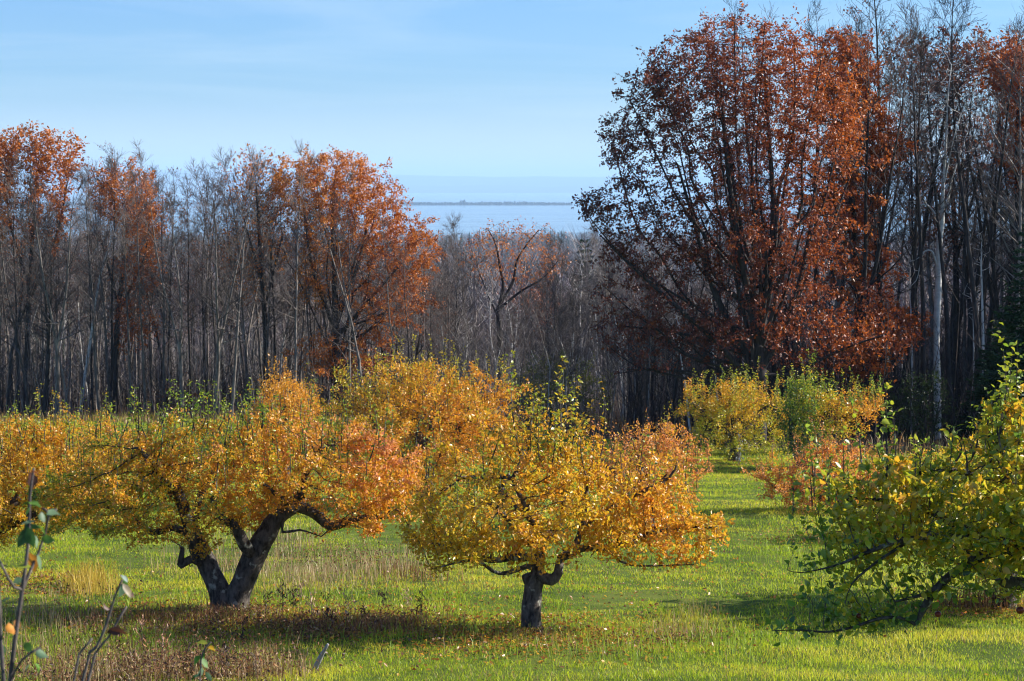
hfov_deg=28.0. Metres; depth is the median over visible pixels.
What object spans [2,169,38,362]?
bare tree
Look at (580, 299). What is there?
birch tree
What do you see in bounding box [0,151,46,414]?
bare tree
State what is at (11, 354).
bare tree
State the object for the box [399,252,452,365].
bare tree
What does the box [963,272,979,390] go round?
birch tree
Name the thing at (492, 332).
bare tree
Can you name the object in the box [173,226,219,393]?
bare tree
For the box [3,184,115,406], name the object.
bare tree
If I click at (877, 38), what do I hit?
bare tree
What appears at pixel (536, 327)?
sapling
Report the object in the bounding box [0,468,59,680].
sapling
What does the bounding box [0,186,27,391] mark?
bare tree
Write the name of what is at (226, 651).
dead weed
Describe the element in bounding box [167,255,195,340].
bare tree
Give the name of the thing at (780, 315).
sapling
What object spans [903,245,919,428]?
birch tree
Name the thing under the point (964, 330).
bare tree
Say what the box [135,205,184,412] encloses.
bare tree
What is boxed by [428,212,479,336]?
bare tree
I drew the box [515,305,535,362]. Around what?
sapling
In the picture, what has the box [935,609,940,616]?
apple
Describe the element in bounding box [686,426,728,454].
shrub
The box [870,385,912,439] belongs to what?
shrub
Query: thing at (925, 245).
bare tree
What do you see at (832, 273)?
bare tree
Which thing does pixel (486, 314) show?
bare tree
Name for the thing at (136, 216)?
bare tree
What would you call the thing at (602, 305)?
bare tree
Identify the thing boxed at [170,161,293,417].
bare tree
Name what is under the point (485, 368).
sapling
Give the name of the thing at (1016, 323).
spruce tree
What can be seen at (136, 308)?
bare tree
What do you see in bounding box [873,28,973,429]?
bare tree
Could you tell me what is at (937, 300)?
birch tree
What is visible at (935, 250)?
bare tree
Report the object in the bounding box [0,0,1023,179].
sky
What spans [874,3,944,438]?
bare tree
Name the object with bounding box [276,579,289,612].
dead weed
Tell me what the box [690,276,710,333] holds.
bare tree
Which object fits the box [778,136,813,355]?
bare tree
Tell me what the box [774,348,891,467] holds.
apple tree
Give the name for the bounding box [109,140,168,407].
bare tree
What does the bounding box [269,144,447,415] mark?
oak tree
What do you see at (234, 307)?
sapling
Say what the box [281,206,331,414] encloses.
bare tree
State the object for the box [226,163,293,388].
bare tree
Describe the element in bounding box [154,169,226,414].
bare tree
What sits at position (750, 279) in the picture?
bare tree
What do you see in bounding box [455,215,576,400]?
oak tree
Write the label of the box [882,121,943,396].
bare tree
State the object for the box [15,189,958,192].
hills
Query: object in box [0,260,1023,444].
undergrowth
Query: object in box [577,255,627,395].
bare tree
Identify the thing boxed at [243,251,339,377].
sapling
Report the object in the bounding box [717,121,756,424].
bare tree
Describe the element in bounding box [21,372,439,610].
apple tree
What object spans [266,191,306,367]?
bare tree
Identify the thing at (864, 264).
bare tree
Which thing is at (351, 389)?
shrub
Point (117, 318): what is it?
oak tree
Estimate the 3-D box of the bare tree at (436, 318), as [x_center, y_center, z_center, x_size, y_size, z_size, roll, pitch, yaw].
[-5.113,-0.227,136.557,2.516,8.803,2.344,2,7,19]
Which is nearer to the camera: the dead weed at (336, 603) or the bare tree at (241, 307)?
the dead weed at (336, 603)
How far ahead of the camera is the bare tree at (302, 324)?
105.78 m
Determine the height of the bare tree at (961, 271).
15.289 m
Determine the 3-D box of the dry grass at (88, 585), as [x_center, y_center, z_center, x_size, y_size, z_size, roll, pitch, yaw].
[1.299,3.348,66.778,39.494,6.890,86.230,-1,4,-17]
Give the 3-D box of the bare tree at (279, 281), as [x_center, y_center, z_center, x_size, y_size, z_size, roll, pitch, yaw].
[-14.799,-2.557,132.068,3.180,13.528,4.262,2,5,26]
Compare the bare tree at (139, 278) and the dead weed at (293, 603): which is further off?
the bare tree at (139, 278)
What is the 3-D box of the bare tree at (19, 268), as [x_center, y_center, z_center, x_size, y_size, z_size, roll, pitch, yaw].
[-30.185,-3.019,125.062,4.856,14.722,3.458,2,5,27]
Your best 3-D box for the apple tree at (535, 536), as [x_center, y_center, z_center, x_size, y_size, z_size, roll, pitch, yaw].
[0.566,1.931,25.613,4.412,3.605,3.493,-2,5,-29]
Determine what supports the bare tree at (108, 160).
on the ground at (742, 601)
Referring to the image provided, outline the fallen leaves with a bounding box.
[0,458,1023,676]
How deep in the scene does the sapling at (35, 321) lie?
135.17 m
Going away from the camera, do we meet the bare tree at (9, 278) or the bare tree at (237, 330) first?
the bare tree at (237, 330)
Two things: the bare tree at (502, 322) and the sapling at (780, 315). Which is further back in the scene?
the bare tree at (502, 322)
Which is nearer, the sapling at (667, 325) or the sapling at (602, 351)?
the sapling at (602, 351)
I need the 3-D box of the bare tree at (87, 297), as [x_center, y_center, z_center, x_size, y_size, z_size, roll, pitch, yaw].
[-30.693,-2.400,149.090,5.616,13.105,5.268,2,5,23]
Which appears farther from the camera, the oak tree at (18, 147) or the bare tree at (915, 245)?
the oak tree at (18, 147)
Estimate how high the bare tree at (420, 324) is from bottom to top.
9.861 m
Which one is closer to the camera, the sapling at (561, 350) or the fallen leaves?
the fallen leaves
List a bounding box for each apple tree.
[0,383,152,552]
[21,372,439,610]
[250,354,339,481]
[311,334,538,504]
[381,350,734,630]
[578,400,716,525]
[667,358,809,461]
[740,414,908,513]
[765,320,1023,645]
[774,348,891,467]
[854,430,1023,608]
[869,432,999,515]
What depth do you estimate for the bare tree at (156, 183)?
110.87 m
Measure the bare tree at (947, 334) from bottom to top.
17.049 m
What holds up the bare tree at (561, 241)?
on the ground at (742, 601)
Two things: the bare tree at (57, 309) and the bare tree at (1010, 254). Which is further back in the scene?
the bare tree at (57, 309)
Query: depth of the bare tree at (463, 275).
126.35 m
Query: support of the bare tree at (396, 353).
on the ground at (742, 601)
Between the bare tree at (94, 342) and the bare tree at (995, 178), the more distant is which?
the bare tree at (94, 342)
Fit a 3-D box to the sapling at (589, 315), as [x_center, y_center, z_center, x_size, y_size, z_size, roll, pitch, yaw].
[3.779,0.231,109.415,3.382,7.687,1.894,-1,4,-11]
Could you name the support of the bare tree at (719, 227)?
on the ground at (742, 601)
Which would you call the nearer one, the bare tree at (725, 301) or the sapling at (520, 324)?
the sapling at (520, 324)
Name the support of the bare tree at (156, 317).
on the ground at (742, 601)
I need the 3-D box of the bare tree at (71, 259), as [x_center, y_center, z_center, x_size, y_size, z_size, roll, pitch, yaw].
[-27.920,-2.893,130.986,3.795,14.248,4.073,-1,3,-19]
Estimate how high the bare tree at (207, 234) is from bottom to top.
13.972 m
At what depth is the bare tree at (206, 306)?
106.68 m
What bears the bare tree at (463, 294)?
on the ground at (742, 601)
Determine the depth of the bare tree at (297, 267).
101.26 m
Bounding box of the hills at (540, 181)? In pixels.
[3,170,1007,186]
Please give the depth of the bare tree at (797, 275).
109.41 m
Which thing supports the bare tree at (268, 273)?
on the ground at (742, 601)
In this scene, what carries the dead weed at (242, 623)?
on the ground at (742, 601)
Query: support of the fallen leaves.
on the ground at (742, 601)
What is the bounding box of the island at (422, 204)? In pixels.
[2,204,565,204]
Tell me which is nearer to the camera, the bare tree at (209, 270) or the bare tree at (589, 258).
the bare tree at (209, 270)
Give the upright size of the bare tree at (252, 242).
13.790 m
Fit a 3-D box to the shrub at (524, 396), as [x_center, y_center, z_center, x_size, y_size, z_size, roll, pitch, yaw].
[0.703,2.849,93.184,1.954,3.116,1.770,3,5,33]
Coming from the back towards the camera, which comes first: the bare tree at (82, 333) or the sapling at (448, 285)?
the sapling at (448, 285)
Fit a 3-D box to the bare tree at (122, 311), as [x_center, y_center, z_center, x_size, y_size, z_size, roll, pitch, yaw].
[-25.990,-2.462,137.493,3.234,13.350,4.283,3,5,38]
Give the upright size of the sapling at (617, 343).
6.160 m
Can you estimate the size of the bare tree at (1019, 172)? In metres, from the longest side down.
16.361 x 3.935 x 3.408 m
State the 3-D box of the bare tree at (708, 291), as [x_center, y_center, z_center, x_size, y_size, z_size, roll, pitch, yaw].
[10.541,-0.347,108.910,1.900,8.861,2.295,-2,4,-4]
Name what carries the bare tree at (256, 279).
on the ground at (742, 601)
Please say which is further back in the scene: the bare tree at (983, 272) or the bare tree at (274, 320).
the bare tree at (983, 272)
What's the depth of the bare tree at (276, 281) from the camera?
124.30 m
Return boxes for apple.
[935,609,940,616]
[1016,605,1023,613]
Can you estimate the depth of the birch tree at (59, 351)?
108.73 m
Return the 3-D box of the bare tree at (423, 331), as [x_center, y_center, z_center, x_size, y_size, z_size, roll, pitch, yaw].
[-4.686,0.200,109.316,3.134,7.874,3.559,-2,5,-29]
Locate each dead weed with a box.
[133,615,149,646]
[155,620,170,659]
[177,636,196,671]
[218,641,236,674]
[237,613,249,644]
[249,651,260,678]
[262,590,271,613]
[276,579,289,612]
[287,582,299,608]
[296,577,307,604]
[305,590,319,614]
[317,591,333,620]
[329,598,339,617]
[343,588,357,618]
[359,603,368,616]
[377,586,388,610]
[401,585,411,606]
[414,585,427,614]
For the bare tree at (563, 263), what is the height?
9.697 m
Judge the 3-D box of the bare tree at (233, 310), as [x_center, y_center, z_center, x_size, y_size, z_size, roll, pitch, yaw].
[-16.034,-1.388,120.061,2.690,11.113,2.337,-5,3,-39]
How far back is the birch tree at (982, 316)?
78.86 m
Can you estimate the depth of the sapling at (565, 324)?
89.50 m
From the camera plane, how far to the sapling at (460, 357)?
96.48 m
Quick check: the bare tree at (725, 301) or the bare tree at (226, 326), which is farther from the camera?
the bare tree at (226, 326)
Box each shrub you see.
[149,372,213,416]
[317,373,403,416]
[502,371,546,421]
[508,349,614,427]
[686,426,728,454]
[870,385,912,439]
[888,363,960,443]
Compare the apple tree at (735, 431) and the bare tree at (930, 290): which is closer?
the apple tree at (735, 431)
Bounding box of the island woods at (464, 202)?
[3,199,572,204]
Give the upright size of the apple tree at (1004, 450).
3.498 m
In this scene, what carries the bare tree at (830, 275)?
on the ground at (742, 601)
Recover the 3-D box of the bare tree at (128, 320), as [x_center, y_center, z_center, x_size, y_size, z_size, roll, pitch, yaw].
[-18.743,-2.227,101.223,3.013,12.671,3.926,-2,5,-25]
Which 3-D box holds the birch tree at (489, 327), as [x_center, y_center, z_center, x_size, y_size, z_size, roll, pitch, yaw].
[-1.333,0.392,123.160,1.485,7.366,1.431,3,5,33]
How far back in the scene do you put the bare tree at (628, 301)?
148.77 m
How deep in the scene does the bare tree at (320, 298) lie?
116.89 m
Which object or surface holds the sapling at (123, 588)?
on the ground at (742, 601)
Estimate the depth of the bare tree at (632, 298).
127.02 m
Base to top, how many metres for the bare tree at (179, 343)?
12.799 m
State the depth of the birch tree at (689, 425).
81.06 m
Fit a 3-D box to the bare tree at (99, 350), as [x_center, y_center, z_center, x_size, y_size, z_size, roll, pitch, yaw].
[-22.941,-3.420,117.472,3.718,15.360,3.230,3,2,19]
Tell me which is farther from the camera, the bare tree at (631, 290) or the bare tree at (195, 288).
the bare tree at (195, 288)
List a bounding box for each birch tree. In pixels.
[51,306,71,407]
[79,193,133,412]
[481,286,505,401]
[504,295,518,387]
[568,259,590,391]
[585,290,604,401]
[666,311,690,431]
[900,38,990,438]
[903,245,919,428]
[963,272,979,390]
[966,231,989,372]
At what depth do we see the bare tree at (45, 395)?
101.13 m
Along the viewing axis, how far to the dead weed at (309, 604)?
26.74 m
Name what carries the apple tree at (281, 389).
on the ground at (742, 601)
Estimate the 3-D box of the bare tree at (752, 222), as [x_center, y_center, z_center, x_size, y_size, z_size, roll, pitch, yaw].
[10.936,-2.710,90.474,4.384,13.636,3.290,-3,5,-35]
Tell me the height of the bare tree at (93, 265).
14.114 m
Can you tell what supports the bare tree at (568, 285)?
on the ground at (742, 601)
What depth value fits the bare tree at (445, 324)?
96.20 m
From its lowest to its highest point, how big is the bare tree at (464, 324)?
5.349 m
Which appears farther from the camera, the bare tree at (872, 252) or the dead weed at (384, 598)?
the bare tree at (872, 252)
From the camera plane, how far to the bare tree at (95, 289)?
127.42 m
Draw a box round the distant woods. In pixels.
[0,8,1023,398]
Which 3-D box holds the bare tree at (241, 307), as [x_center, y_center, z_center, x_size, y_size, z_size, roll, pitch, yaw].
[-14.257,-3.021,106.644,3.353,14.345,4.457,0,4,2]
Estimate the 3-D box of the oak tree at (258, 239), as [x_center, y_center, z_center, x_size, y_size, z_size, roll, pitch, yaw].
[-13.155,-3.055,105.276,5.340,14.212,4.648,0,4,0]
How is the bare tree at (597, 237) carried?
on the ground at (742, 601)
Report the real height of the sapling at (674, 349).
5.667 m
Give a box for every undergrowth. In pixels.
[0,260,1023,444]
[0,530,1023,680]
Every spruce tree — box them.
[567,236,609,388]
[956,320,1013,442]
[961,224,1023,447]
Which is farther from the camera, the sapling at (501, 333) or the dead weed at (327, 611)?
the sapling at (501, 333)
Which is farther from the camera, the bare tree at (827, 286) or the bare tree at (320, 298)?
the bare tree at (827, 286)
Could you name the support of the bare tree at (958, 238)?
on the ground at (742, 601)
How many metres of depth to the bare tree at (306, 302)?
104.40 m
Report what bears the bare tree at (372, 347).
on the ground at (742, 601)
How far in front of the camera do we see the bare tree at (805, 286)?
120.57 m
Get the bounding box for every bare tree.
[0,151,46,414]
[0,163,30,415]
[0,172,50,374]
[0,182,97,417]
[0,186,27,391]
[0,200,83,414]
[0,202,58,339]
[0,206,19,292]
[0,224,32,408]
[1,221,13,338]
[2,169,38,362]
[2,219,29,335]
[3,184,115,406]
[5,147,126,419]
[5,163,72,417]
[7,128,69,391]
[12,227,47,318]
[13,217,56,370]
[24,203,77,409]
[25,160,90,411]
[25,218,58,401]
[37,213,124,408]
[48,185,87,375]
[54,161,124,413]
[55,191,86,399]
[59,207,101,351]
[60,234,119,358]
[61,237,79,372]
[63,203,117,411]
[64,156,137,405]
[69,140,159,413]
[69,145,125,409]
[71,165,129,412]
[71,218,110,377]
[72,166,125,400]
[73,221,109,392]
[84,191,168,388]
[85,147,134,408]
[98,222,146,374]
[100,166,164,414]
[107,202,139,360]
[108,160,164,413]
[108,164,166,409]
[108,205,177,367]
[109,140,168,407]
[111,167,163,401]
[112,160,161,311]
[113,180,156,407]
[118,166,222,414]
[122,223,186,411]
[122,234,185,401]
[129,234,158,373]
[134,174,195,414]
[134,199,176,403]
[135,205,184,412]
[141,166,203,410]
[141,178,184,354]
[142,210,212,395]
[146,209,197,409]
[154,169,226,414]
[155,166,259,401]
[161,254,219,372]
[166,173,238,413]
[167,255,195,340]
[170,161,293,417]
[173,155,238,412]
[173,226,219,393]
[182,224,217,387]
[183,171,270,404]
[189,143,277,416]
[196,178,285,406]
[198,145,267,410]
[198,248,222,372]
[199,156,260,392]
[211,153,264,410]
[213,272,256,382]
[214,227,253,406]
[220,151,274,399]
[225,187,312,393]
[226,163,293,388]
[229,161,292,402]
[233,182,272,364]
[235,171,302,382]
[243,168,303,398]
[244,169,287,309]
[250,173,294,382]
[253,138,328,411]
[255,203,305,379]
[263,166,333,406]
[264,201,298,368]
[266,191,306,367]
[273,170,330,398]
[276,160,345,404]
[276,199,318,345]
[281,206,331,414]
[291,165,335,388]
[292,227,365,345]
[304,188,400,415]
[310,198,346,393]
[312,184,363,415]
[317,219,365,398]
[324,159,384,411]
[328,165,375,297]
[328,212,410,414]
[331,212,360,404]
[350,222,384,379]
[358,247,387,381]
[360,238,454,392]
[361,242,423,372]
[363,209,404,406]
[371,267,429,404]
[381,238,427,397]
[382,270,405,362]
[385,262,430,359]
[388,254,415,356]
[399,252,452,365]
[399,272,455,410]
[405,282,460,384]
[412,260,453,412]
[422,239,495,366]
[422,273,463,369]
[422,282,469,347]
[424,283,468,404]
[425,262,454,355]
[425,276,450,381]
[426,228,472,342]
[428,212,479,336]
[437,215,480,369]
[446,282,495,381]
[452,240,484,396]
[453,310,484,418]
[477,282,522,386]
[477,283,505,355]
[481,311,496,354]
[500,300,529,408]
[513,330,527,411]
[521,226,564,384]
[526,255,563,415]
[534,241,585,349]
[534,304,567,390]
[536,228,579,396]
[543,228,590,415]
[560,293,584,384]
[563,250,585,338]
[572,258,610,410]
[573,214,634,416]
[574,229,606,406]
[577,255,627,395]
[585,221,624,413]
[590,268,622,395]
[609,229,652,389]
[614,270,655,368]
[618,253,644,392]
[627,207,676,431]
[630,261,671,385]
[631,218,675,411]
[632,253,661,419]
[636,253,655,323]
[637,244,672,377]
[641,216,725,434]
[662,230,694,367]
[670,235,716,430]
[684,137,742,311]
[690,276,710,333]
[694,122,776,333]
[694,261,726,378]
[697,220,748,425]
[701,120,748,422]
[712,242,743,358]
[713,0,787,438]
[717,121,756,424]
[718,135,796,322]
[721,162,810,370]
[736,1,790,399]
[747,150,784,350]
[758,173,822,393]
[767,2,970,440]
[772,0,864,430]
[777,215,832,339]
[778,103,932,381]
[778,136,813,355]
[780,154,867,392]
[785,89,931,429]
[791,101,887,420]
[794,4,876,432]
[794,119,869,377]
[812,23,874,286]
[832,0,947,435]
[838,19,933,434]
[841,5,905,439]
[866,60,931,403]
[871,0,974,439]
[872,48,1007,421]
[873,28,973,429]
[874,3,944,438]
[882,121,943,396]
[884,99,1006,354]
[892,119,933,410]
[894,0,994,434]
[896,163,1008,328]
[898,2,987,439]
[904,24,1022,433]
[907,125,935,322]
[911,30,1023,363]
[917,0,992,412]
[918,85,1010,392]
[923,180,952,289]
[933,112,983,420]
[935,133,1022,349]
[943,146,986,297]
[944,68,1015,366]
[951,86,1023,319]
[959,8,1023,416]
[961,123,1023,338]
[961,152,1004,340]
[964,42,1014,313]
[967,13,1023,351]
[969,28,1023,276]
[977,117,1023,349]
[986,236,1023,324]
[997,118,1023,337]
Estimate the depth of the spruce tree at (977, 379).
74.30 m
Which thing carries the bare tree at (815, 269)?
on the ground at (742, 601)
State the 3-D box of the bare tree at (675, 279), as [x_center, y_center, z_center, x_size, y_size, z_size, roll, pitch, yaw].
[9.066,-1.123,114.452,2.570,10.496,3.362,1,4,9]
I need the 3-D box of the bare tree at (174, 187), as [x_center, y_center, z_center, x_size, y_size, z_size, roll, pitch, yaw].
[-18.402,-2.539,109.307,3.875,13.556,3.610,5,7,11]
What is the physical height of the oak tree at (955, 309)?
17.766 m
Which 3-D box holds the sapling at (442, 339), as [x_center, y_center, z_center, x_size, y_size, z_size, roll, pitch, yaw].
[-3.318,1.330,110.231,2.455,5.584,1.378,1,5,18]
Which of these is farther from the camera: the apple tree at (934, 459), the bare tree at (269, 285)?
the bare tree at (269, 285)
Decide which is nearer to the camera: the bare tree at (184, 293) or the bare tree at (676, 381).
the bare tree at (676, 381)
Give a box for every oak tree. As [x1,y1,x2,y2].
[0,119,89,413]
[0,133,21,243]
[77,152,171,413]
[207,143,302,397]
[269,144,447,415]
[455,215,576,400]
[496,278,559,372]
[571,0,896,446]
[793,24,933,437]
[809,277,926,443]
[876,22,1010,425]
[971,27,1023,328]
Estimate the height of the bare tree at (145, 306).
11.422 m
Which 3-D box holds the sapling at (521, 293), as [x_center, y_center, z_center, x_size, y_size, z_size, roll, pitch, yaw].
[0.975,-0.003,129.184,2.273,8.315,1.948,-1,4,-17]
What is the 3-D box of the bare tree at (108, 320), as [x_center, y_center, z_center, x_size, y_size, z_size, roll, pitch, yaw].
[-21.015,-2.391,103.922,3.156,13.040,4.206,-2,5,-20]
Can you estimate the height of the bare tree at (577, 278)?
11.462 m
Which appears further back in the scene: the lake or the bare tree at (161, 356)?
the lake
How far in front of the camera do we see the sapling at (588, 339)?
107.82 m
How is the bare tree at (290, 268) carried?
on the ground at (742, 601)
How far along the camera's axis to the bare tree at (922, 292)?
76.16 m
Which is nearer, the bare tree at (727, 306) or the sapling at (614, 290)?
the bare tree at (727, 306)
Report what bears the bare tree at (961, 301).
on the ground at (742, 601)
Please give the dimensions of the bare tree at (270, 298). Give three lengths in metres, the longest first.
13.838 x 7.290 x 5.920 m
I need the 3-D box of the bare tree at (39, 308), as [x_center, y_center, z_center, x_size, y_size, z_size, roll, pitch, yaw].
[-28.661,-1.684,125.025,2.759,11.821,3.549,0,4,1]
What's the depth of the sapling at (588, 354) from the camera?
95.12 m
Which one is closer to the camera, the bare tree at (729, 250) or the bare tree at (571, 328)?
the bare tree at (729, 250)
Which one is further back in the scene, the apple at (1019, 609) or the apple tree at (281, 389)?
the apple tree at (281, 389)
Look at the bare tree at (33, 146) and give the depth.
107.54 m
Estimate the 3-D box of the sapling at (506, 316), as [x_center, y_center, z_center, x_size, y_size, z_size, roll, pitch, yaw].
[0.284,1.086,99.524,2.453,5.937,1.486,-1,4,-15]
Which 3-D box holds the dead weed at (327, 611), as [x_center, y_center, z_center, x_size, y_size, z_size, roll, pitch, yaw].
[-2.351,3.420,25.889,0.204,0.544,0.189,-3,5,-35]
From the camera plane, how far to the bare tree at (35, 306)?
116.84 m
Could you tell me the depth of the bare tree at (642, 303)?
97.93 m
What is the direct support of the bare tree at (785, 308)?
on the ground at (742, 601)
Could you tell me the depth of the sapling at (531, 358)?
95.38 m
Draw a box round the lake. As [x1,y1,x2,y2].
[1,193,1010,239]
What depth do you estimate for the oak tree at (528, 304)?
156.08 m
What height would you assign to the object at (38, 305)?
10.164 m
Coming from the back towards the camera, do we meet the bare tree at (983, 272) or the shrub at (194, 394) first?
the bare tree at (983, 272)
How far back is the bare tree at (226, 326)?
122.84 m
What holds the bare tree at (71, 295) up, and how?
on the ground at (742, 601)
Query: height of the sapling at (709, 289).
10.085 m
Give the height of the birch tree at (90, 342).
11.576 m
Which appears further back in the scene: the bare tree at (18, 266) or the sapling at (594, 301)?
the sapling at (594, 301)
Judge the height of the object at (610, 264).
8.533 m
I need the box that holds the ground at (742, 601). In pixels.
[0,239,1023,680]
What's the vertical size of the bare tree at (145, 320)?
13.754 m
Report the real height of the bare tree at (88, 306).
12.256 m
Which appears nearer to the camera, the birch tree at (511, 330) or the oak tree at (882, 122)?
the oak tree at (882, 122)
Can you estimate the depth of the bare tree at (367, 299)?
107.83 m
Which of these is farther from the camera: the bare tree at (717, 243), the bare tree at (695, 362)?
the bare tree at (717, 243)
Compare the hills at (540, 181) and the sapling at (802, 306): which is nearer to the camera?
the sapling at (802, 306)
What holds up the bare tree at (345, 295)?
on the ground at (742, 601)
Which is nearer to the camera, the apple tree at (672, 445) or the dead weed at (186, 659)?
the dead weed at (186, 659)
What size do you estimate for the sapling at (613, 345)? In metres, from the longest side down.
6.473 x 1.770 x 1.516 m
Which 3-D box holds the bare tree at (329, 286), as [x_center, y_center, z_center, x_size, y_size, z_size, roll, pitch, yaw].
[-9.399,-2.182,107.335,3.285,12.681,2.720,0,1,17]
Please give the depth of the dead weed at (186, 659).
22.70 m
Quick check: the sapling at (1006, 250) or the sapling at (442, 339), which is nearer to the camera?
the sapling at (1006, 250)
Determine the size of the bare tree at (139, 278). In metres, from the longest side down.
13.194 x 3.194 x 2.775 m
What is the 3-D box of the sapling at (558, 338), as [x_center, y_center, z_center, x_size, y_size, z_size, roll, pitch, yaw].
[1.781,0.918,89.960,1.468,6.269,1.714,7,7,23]
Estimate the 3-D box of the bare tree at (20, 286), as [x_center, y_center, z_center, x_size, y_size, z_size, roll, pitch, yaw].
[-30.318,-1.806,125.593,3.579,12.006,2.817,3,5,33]
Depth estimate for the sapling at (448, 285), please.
131.87 m
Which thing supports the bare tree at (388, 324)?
on the ground at (742, 601)
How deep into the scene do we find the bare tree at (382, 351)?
106.28 m
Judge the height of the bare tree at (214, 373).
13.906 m
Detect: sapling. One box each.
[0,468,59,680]
[4,268,79,362]
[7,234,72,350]
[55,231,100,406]
[73,575,134,680]
[192,640,214,680]
[206,250,257,355]
[209,264,238,376]
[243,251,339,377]
[244,244,268,402]
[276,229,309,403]
[339,257,384,393]
[423,252,458,343]
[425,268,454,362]
[428,313,460,376]
[438,305,499,391]
[453,339,470,378]
[460,315,520,407]
[468,346,502,395]
[493,290,539,407]
[497,290,580,379]
[497,304,540,411]
[505,313,545,405]
[505,330,525,413]
[509,278,536,373]
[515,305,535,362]
[517,331,537,384]
[519,290,537,372]
[521,289,575,427]
[525,320,590,404]
[526,267,616,411]
[531,273,569,420]
[537,269,582,389]
[538,295,572,414]
[540,292,567,419]
[542,314,590,417]
[549,309,569,393]
[553,280,632,419]
[556,274,609,411]
[564,290,582,411]
[575,298,627,421]
[576,298,605,411]
[578,303,648,425]
[583,273,601,350]
[591,296,627,416]
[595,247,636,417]
[597,254,624,334]
[607,302,625,418]
[632,266,654,420]
[651,283,677,413]
[653,308,715,407]
[653,309,699,416]
[663,272,685,343]
[670,261,697,358]
[683,219,731,414]
[742,224,853,423]
[743,204,804,428]
[978,220,1022,304]
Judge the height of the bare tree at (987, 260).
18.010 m
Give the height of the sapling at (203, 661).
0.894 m
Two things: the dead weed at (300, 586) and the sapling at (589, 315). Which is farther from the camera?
the sapling at (589, 315)
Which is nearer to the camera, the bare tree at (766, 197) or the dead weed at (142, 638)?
the dead weed at (142, 638)
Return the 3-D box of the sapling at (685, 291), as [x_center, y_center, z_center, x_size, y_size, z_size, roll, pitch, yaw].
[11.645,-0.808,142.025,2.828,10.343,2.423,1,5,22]
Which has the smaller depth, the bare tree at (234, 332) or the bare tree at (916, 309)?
the bare tree at (916, 309)
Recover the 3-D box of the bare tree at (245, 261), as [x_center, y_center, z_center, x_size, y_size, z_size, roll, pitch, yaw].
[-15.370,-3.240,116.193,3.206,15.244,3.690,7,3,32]
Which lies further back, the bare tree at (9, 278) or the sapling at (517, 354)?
the bare tree at (9, 278)
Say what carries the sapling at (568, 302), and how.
on the ground at (742, 601)
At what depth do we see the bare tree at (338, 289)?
106.40 m
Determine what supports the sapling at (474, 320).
on the ground at (742, 601)
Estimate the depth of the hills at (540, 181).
32368.80 m
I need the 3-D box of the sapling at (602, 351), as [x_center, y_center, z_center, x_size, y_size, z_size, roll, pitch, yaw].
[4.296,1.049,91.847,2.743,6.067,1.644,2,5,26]
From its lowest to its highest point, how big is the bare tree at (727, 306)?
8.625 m
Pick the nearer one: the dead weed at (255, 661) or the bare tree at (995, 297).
the dead weed at (255, 661)
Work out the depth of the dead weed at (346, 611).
26.27 m
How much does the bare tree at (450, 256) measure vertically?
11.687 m
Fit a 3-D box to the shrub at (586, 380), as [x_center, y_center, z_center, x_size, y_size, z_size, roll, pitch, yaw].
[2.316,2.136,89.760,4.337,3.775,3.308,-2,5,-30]
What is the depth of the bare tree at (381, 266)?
100.88 m
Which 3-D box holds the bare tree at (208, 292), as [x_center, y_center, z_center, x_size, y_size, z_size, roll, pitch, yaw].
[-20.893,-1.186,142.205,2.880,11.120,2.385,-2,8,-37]
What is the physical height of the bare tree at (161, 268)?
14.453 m
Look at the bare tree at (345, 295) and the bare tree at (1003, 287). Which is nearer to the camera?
the bare tree at (345, 295)
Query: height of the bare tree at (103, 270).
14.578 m
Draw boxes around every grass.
[0,407,1023,680]
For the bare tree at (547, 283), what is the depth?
91.63 m
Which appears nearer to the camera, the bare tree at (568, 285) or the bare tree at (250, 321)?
the bare tree at (250, 321)
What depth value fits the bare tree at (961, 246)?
108.45 m
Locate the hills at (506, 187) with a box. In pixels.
[11,183,986,190]
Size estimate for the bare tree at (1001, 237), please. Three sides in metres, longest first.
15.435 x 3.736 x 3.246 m
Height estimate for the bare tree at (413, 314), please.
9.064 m
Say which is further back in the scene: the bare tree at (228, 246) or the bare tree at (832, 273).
the bare tree at (228, 246)
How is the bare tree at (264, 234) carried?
on the ground at (742, 601)
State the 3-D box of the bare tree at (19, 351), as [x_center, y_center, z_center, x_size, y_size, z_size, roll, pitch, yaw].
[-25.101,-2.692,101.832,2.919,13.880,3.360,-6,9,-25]
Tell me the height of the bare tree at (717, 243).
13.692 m
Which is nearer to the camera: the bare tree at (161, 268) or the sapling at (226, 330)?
the bare tree at (161, 268)
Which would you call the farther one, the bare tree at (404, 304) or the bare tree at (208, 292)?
the bare tree at (208, 292)
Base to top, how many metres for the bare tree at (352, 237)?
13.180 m
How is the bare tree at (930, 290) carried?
on the ground at (742, 601)
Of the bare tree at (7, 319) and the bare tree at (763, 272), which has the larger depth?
the bare tree at (7, 319)
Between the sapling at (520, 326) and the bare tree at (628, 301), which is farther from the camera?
the bare tree at (628, 301)
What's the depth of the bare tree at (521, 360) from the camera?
97.37 m
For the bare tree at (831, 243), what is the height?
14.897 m
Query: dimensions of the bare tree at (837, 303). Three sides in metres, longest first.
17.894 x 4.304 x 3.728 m
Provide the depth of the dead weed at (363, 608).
26.41 m
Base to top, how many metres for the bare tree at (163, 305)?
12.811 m

